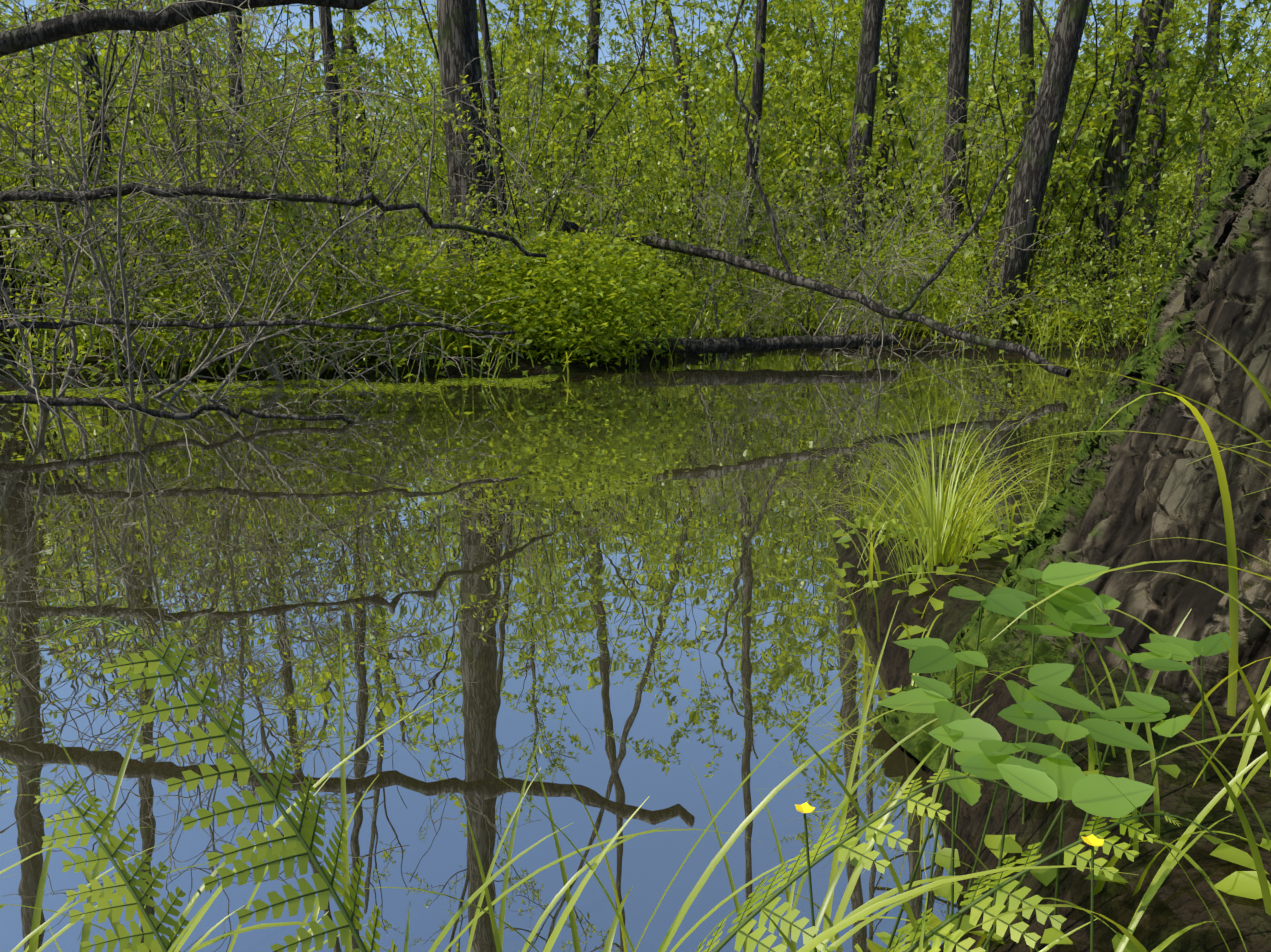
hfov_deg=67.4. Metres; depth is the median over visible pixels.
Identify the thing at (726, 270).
dead shrub
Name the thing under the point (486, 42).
tree
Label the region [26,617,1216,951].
ferns
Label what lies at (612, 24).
sky
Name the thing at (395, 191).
shrub
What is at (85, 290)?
shrub
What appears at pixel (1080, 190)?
shrub
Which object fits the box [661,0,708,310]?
tree
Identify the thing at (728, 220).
shrub
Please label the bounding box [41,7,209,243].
tall shrub
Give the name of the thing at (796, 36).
tree
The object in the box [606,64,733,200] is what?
tall shrub
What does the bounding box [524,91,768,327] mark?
shrub
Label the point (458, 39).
tree
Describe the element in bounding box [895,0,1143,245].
tall shrub
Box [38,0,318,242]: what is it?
tall shrub
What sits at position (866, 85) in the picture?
tree
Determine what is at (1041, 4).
tree
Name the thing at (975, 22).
leaves
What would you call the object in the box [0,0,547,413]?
dead shrub
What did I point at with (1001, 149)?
tall shrub
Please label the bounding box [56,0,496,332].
shrub
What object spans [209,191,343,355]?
shrub
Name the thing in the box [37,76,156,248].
tall shrub
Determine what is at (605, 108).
tall shrub
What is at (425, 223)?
tall shrub
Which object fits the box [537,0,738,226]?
tall shrub
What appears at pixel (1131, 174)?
tall shrub
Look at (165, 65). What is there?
tall shrub
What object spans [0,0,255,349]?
shrub
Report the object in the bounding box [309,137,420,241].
tall shrub
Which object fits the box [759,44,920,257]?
tall shrub
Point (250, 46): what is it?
tree
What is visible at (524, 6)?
tree
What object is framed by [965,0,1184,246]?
tall shrub
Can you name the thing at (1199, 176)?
tree
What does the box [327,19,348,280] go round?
tree
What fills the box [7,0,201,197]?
tall shrub
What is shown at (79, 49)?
shrub
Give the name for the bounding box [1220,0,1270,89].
tall shrub
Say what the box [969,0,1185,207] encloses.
tall shrub
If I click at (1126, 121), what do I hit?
tree
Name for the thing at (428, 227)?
shrub
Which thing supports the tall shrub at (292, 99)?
on the ground at (1176, 905)
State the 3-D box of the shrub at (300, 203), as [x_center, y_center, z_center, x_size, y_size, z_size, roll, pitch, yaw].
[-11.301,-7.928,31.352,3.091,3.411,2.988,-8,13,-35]
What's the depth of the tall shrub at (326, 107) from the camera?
75.73 m
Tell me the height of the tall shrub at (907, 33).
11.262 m
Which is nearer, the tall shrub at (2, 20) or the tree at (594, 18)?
the tree at (594, 18)
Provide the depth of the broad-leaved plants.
0.76 m
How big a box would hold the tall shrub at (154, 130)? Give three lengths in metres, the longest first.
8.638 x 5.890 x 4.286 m
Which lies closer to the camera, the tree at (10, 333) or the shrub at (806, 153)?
the tree at (10, 333)
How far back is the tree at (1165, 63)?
11.99 m
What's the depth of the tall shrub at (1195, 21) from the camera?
23.54 m
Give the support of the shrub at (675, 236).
on the ground at (1176, 905)
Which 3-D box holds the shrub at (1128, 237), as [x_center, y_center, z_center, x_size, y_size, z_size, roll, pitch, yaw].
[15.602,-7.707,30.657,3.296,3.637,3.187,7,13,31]
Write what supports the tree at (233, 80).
on the ground at (1176, 905)
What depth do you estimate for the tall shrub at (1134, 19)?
38.56 m
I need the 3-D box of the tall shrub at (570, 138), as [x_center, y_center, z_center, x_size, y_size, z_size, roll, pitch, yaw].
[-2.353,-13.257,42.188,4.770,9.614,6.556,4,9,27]
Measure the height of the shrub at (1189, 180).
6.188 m
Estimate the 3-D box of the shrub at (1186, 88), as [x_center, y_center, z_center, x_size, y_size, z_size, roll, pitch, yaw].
[6.321,-3.997,13.343,3.487,3.817,3.599,7,13,32]
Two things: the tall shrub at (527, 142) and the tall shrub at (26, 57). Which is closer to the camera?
the tall shrub at (527, 142)
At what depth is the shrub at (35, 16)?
9.88 m
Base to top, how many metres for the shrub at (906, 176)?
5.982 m
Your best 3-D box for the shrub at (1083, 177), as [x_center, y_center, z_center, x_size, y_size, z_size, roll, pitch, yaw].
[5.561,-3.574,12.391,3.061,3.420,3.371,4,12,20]
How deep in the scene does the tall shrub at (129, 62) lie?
26.87 m
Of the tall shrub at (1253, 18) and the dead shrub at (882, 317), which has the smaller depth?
the dead shrub at (882, 317)
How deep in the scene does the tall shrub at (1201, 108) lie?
36.30 m
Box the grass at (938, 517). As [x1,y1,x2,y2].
[0,241,1270,951]
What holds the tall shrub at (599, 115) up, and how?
on the ground at (1176, 905)
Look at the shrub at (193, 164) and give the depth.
21.56 m
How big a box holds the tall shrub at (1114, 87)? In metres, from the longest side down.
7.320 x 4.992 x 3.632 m
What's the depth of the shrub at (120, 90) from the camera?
7.72 m
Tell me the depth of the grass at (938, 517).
0.90 m
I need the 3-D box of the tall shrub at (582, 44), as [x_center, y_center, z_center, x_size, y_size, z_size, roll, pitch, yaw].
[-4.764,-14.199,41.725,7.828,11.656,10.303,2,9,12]
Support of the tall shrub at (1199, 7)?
on the ground at (1176, 905)
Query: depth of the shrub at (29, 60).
10.28 m
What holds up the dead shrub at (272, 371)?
on the ground at (1176, 905)
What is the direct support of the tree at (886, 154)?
on the ground at (1176, 905)
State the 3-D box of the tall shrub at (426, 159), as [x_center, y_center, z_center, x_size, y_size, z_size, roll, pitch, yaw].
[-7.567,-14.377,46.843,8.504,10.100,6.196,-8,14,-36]
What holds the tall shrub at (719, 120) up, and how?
on the ground at (1176, 905)
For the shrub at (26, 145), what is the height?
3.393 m
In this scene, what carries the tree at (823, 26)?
on the ground at (1176, 905)
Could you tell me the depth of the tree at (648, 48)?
61.18 m
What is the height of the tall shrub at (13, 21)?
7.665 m
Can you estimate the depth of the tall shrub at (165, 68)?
39.64 m
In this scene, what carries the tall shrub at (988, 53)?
on the ground at (1176, 905)
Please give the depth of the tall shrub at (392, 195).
52.39 m
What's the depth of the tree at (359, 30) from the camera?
16.22 m
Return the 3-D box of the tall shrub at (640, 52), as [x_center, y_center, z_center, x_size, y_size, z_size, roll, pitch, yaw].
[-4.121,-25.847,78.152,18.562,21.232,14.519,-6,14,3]
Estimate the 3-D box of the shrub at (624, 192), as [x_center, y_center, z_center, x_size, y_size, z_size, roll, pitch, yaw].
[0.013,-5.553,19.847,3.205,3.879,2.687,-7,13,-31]
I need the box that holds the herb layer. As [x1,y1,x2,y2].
[0,206,1270,951]
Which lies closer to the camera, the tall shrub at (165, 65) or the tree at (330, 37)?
the tree at (330, 37)
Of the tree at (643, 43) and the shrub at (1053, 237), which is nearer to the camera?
the shrub at (1053, 237)
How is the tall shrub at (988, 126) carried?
on the ground at (1176, 905)
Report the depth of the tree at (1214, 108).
10.96 m
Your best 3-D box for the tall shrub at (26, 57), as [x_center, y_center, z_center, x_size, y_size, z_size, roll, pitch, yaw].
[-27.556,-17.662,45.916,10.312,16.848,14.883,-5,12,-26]
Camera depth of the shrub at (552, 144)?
7.59 m
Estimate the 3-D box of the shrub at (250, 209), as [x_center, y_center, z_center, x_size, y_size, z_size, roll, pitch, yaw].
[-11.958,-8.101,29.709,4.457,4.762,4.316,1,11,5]
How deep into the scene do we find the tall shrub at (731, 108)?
78.17 m
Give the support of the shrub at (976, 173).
on the ground at (1176, 905)
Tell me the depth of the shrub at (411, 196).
30.42 m
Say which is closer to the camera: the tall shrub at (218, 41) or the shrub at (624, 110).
the shrub at (624, 110)
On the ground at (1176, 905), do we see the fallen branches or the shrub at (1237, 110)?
the shrub at (1237, 110)
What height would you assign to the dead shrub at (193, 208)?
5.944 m
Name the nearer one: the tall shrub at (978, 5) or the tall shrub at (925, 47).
the tall shrub at (925, 47)
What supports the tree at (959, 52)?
on the ground at (1176, 905)
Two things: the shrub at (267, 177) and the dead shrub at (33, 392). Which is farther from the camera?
the shrub at (267, 177)
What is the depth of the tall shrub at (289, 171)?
37.27 m
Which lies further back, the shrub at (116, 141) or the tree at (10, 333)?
the shrub at (116, 141)
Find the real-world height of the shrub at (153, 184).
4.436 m
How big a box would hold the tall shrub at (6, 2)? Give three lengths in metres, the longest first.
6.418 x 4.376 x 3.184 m
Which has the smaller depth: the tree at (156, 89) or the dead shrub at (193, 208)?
the dead shrub at (193, 208)
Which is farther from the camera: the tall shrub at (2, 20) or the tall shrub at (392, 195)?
the tall shrub at (392, 195)
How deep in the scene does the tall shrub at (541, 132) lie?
26.33 m
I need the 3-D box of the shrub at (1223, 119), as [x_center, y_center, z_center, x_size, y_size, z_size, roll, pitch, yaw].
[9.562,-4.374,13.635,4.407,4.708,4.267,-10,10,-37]
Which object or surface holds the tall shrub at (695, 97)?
on the ground at (1176, 905)
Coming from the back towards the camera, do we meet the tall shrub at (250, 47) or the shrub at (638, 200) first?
the tall shrub at (250, 47)
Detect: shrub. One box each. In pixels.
[0,0,19,65]
[0,0,149,120]
[0,0,149,232]
[0,0,153,209]
[0,0,171,268]
[0,0,206,314]
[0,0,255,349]
[0,0,501,459]
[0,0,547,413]
[0,0,550,394]
[0,0,553,381]
[0,5,84,204]
[0,7,76,245]
[0,8,408,397]
[0,9,29,211]
[0,22,175,344]
[0,53,84,224]
[0,63,83,257]
[0,82,32,186]
[1,0,196,225]
[1,54,248,296]
[6,125,208,377]
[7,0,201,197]
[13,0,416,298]
[14,134,183,280]
[19,0,316,214]
[25,21,257,239]
[28,35,156,244]
[29,0,278,231]
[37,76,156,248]
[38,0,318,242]
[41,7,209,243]
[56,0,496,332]
[69,5,360,251]
[72,72,275,227]
[73,0,276,251]
[76,106,159,268]
[98,33,256,234]
[105,0,226,244]
[111,135,249,291]
[112,84,266,243]
[112,138,213,270]
[150,35,376,365]
[151,39,398,274]
[186,67,445,280]
[192,26,390,241]
[200,124,320,278]
[204,78,332,257]
[206,125,288,277]
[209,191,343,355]
[214,16,277,119]
[216,31,375,207]
[217,73,389,231]
[223,17,266,96]
[225,44,363,145]
[227,0,663,380]
[259,131,313,233]
[263,184,322,272]
[278,111,388,222]
[289,0,575,230]
[289,62,449,238]
[291,79,420,175]
[303,30,448,250]
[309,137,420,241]
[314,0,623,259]
[316,0,762,319]
[320,61,426,214]
[321,92,440,241]
[348,88,449,271]
[356,136,447,266]
[365,0,500,204]
[369,0,560,226]
[378,149,436,241]
[384,109,492,231]
[387,0,602,221]
[389,0,602,229]
[391,177,449,267]
[393,171,431,253]
[394,144,677,348]
[396,97,541,217]
[398,132,449,257]
[403,18,604,229]
[416,43,692,349]
[425,0,573,260]
[442,121,566,250]
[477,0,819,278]
[479,1,639,239]
[480,21,597,233]
[501,11,678,180]
[510,30,726,246]
[522,25,713,227]
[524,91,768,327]
[531,58,629,230]
[533,88,624,233]
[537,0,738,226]
[540,92,637,214]
[542,89,685,313]
[545,74,845,337]
[547,60,741,189]
[550,153,736,337]
[560,112,703,282]
[562,53,716,247]
[563,0,902,326]
[566,66,657,190]
[578,51,768,164]
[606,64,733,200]
[612,141,686,262]
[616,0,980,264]
[629,56,1065,362]
[648,64,758,294]
[649,7,786,251]
[651,114,837,301]
[661,42,743,202]
[668,32,827,290]
[673,130,789,268]
[683,0,925,272]
[683,97,1088,361]
[685,38,846,303]
[688,178,824,336]
[700,60,780,182]
[702,0,926,271]
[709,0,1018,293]
[710,138,900,335]
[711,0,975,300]
[711,0,980,302]
[724,0,972,296]
[725,124,943,272]
[737,25,936,294]
[744,0,995,255]
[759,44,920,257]
[764,32,1171,317]
[767,2,999,126]
[770,0,937,141]
[776,45,921,186]
[792,113,944,267]
[799,0,1019,199]
[818,1,1018,232]
[825,67,943,248]
[847,34,970,226]
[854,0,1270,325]
[864,210,980,333]
[865,0,1270,327]
[874,112,982,221]
[878,1,1052,245]
[884,0,1120,247]
[891,19,1048,240]
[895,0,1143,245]
[900,197,1028,337]
[902,3,1017,195]
[902,136,1016,272]
[903,123,1004,257]
[944,56,1191,322]
[963,45,1245,312]
[964,183,996,290]
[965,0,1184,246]
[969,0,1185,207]
[969,0,1244,260]
[969,30,1132,152]
[969,104,1084,239]
[986,189,1069,284]
[1003,0,1270,266]
[1014,183,1167,353]
[1019,0,1270,221]
[1035,0,1270,289]
[1059,1,1194,246]
[1064,1,1270,229]
[1064,131,1230,342]
[1083,5,1240,170]
[1088,47,1201,273]
[1092,0,1270,234]
[1115,0,1267,147]
[1117,183,1177,288]
[1118,45,1261,272]
[1127,0,1270,224]
[1128,20,1270,291]
[1130,1,1270,210]
[1160,150,1215,259]
[1164,63,1246,231]
[1165,47,1269,226]
[1170,51,1270,174]
[1178,39,1270,197]
[1185,55,1269,192]
[1187,6,1256,114]
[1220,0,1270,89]
[1228,51,1270,70]
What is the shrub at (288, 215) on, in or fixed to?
on the ground at (1176, 905)
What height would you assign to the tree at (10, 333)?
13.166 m
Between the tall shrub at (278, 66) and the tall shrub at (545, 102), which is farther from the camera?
the tall shrub at (278, 66)
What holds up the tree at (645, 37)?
on the ground at (1176, 905)
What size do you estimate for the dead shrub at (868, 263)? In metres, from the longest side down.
4.185 x 3.699 x 2.673 m
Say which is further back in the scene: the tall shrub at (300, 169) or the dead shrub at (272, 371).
the tall shrub at (300, 169)
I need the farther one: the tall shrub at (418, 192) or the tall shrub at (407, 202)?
the tall shrub at (407, 202)
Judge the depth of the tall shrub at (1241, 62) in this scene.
24.19 m
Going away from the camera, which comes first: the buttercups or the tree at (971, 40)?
the buttercups
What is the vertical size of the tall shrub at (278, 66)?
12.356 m
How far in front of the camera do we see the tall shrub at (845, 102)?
67.28 m
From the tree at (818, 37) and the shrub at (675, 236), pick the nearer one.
the shrub at (675, 236)
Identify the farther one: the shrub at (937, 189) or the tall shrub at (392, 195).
the tall shrub at (392, 195)
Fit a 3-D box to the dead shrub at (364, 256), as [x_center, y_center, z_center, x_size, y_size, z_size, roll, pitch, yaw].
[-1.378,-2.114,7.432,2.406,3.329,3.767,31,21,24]
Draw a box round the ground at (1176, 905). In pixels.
[0,283,1270,951]
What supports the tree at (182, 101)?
on the ground at (1176, 905)
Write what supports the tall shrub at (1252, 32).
on the ground at (1176, 905)
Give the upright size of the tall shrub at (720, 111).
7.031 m
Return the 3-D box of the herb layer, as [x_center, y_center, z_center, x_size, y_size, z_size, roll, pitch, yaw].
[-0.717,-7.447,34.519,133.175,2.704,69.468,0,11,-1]
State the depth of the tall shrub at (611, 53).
30.75 m
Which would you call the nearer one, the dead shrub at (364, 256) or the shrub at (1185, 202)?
the dead shrub at (364, 256)
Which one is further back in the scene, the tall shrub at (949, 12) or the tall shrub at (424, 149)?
the tall shrub at (424, 149)
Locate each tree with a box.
[0,243,21,368]
[71,0,130,302]
[147,1,165,180]
[171,24,187,283]
[200,12,271,166]
[229,9,253,302]
[308,5,322,221]
[318,6,357,307]
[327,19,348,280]
[332,26,360,186]
[343,9,378,279]
[360,1,411,222]
[437,0,505,346]
[478,0,516,322]
[507,5,518,251]
[523,2,547,244]
[538,7,564,169]
[578,0,600,278]
[600,0,672,159]
[610,0,665,192]
[627,0,662,130]
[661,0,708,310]
[731,0,766,316]
[776,0,833,121]
[783,3,831,237]
[808,1,824,142]
[822,0,883,321]
[866,1,904,299]
[916,1,1002,144]
[928,0,971,320]
[965,0,993,220]
[970,0,1090,340]
[1014,0,1060,76]
[1019,0,1047,295]
[1076,0,1165,328]
[1119,0,1173,323]
[1189,0,1220,237]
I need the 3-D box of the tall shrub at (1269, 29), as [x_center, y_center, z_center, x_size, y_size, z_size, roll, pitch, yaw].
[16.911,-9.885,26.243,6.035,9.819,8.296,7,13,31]
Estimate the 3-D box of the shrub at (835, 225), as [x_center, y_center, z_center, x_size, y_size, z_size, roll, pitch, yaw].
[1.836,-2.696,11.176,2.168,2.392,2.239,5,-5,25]
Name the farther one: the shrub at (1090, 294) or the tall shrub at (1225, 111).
the tall shrub at (1225, 111)
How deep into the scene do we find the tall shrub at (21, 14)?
23.60 m
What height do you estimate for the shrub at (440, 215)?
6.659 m
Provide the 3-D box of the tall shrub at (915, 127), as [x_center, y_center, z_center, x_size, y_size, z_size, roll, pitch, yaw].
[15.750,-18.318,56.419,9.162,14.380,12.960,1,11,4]
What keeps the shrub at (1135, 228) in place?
on the ground at (1176, 905)
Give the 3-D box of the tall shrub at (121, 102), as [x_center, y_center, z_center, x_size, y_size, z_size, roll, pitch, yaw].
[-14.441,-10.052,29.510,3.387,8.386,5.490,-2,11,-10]
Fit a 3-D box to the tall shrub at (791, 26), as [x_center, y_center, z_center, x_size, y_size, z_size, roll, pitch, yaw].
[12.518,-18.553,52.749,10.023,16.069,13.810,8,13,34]
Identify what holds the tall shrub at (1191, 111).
on the ground at (1176, 905)
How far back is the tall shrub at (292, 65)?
84.40 m
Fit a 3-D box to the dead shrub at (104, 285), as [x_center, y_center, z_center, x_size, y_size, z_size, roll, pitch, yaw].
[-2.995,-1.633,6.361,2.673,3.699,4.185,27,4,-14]
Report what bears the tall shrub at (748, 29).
on the ground at (1176, 905)
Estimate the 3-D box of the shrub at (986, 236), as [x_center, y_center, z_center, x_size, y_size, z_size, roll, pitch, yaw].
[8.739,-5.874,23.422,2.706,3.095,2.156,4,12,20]
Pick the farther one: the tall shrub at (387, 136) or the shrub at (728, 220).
the tall shrub at (387, 136)
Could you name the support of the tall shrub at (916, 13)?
on the ground at (1176, 905)
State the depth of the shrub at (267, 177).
32.48 m
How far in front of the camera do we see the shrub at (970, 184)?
32.70 m
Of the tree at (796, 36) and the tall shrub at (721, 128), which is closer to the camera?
the tall shrub at (721, 128)
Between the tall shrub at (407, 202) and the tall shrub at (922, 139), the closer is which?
the tall shrub at (922, 139)
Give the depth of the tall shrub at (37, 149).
29.05 m
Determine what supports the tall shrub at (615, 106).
on the ground at (1176, 905)
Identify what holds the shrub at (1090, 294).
on the ground at (1176, 905)
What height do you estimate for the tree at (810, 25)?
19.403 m
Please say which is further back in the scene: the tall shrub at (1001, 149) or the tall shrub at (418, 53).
the tall shrub at (1001, 149)
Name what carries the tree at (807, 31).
on the ground at (1176, 905)
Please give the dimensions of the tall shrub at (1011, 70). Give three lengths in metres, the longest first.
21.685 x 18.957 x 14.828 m
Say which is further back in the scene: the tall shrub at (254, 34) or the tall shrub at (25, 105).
the tall shrub at (254, 34)
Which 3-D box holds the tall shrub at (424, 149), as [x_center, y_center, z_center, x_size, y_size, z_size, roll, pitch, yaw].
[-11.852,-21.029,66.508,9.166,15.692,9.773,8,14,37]
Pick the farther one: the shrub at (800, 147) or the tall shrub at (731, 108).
the tall shrub at (731, 108)
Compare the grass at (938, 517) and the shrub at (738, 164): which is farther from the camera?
the shrub at (738, 164)
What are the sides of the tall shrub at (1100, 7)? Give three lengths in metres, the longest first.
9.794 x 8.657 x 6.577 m
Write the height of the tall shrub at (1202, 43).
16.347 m
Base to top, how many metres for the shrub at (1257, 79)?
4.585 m
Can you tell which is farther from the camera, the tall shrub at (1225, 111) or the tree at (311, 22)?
the tree at (311, 22)
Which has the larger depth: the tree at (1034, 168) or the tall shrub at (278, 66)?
the tall shrub at (278, 66)
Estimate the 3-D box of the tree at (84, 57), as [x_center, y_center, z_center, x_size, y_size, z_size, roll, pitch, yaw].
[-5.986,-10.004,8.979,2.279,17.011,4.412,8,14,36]
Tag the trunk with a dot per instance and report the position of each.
(1133, 488)
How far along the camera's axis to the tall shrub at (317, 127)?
55.89 m
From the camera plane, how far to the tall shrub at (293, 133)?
22.73 m
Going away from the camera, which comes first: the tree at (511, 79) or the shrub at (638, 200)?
the shrub at (638, 200)
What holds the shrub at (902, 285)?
on the ground at (1176, 905)
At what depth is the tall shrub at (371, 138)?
49.05 m
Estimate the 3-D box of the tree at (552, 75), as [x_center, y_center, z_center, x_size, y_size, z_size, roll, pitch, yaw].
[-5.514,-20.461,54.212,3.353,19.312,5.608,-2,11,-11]
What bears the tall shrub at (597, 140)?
on the ground at (1176, 905)
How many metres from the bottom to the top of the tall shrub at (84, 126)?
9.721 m
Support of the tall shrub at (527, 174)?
on the ground at (1176, 905)
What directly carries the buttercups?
on the ground at (1176, 905)
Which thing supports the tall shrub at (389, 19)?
on the ground at (1176, 905)
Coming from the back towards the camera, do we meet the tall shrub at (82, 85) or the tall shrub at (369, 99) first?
the tall shrub at (369, 99)
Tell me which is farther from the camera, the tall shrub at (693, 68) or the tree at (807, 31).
the tree at (807, 31)
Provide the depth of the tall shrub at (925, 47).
18.54 m
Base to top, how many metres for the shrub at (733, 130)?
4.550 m
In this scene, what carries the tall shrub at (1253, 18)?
on the ground at (1176, 905)
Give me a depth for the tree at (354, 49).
20.66 m
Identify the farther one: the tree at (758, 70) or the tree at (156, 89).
the tree at (156, 89)
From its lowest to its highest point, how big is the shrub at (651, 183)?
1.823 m
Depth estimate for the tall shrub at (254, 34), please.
71.31 m
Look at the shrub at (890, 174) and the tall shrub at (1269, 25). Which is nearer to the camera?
the shrub at (890, 174)
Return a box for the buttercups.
[795,802,1103,951]
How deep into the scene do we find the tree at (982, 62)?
39.93 m
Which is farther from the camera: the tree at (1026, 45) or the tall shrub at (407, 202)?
the tall shrub at (407, 202)
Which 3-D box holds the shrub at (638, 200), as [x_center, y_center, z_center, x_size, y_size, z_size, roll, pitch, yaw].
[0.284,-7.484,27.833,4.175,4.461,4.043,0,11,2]
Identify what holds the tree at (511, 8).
on the ground at (1176, 905)
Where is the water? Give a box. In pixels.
[0,349,1133,951]
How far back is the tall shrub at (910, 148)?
33.55 m
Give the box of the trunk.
[873,84,1270,772]
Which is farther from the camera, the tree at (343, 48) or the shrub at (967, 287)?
the tree at (343, 48)
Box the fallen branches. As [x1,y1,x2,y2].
[0,0,1070,422]
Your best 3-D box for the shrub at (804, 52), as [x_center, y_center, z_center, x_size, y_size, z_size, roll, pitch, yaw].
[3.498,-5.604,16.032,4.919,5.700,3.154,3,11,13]
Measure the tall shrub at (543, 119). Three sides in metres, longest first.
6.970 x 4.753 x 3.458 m
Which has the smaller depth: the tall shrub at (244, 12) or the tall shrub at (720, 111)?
the tall shrub at (720, 111)
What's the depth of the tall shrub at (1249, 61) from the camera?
60.89 m
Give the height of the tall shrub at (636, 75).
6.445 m
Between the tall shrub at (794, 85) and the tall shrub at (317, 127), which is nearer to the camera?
the tall shrub at (794, 85)
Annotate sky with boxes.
[0,0,1270,251]
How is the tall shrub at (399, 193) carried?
on the ground at (1176, 905)
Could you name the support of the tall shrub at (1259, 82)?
on the ground at (1176, 905)
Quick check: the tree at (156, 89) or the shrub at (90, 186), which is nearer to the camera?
the shrub at (90, 186)
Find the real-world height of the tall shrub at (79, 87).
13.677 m
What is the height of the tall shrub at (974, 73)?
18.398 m
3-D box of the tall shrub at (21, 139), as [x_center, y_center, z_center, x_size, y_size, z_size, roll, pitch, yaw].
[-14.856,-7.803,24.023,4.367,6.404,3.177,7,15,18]
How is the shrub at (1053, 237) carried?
on the ground at (1176, 905)
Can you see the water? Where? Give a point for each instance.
(608, 581)
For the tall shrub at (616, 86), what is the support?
on the ground at (1176, 905)
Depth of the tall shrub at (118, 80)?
34.88 m
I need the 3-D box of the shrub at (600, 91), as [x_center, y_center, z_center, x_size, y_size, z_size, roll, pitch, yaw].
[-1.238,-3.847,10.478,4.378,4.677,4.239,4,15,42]
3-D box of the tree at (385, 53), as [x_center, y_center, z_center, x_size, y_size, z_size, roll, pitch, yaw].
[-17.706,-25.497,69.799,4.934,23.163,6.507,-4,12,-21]
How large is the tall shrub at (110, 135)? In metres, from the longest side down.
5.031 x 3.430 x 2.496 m
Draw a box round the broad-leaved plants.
[878,561,1231,951]
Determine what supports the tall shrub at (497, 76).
on the ground at (1176, 905)
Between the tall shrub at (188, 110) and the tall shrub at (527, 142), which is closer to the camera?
the tall shrub at (527, 142)
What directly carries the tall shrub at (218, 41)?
on the ground at (1176, 905)
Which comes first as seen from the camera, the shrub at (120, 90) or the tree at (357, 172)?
the shrub at (120, 90)
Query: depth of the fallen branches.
4.97 m
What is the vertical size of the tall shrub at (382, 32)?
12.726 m
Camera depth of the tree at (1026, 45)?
18.75 m
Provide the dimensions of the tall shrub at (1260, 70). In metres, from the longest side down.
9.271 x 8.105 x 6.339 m
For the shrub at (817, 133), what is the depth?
16.82 m
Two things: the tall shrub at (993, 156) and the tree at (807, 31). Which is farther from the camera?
the tree at (807, 31)

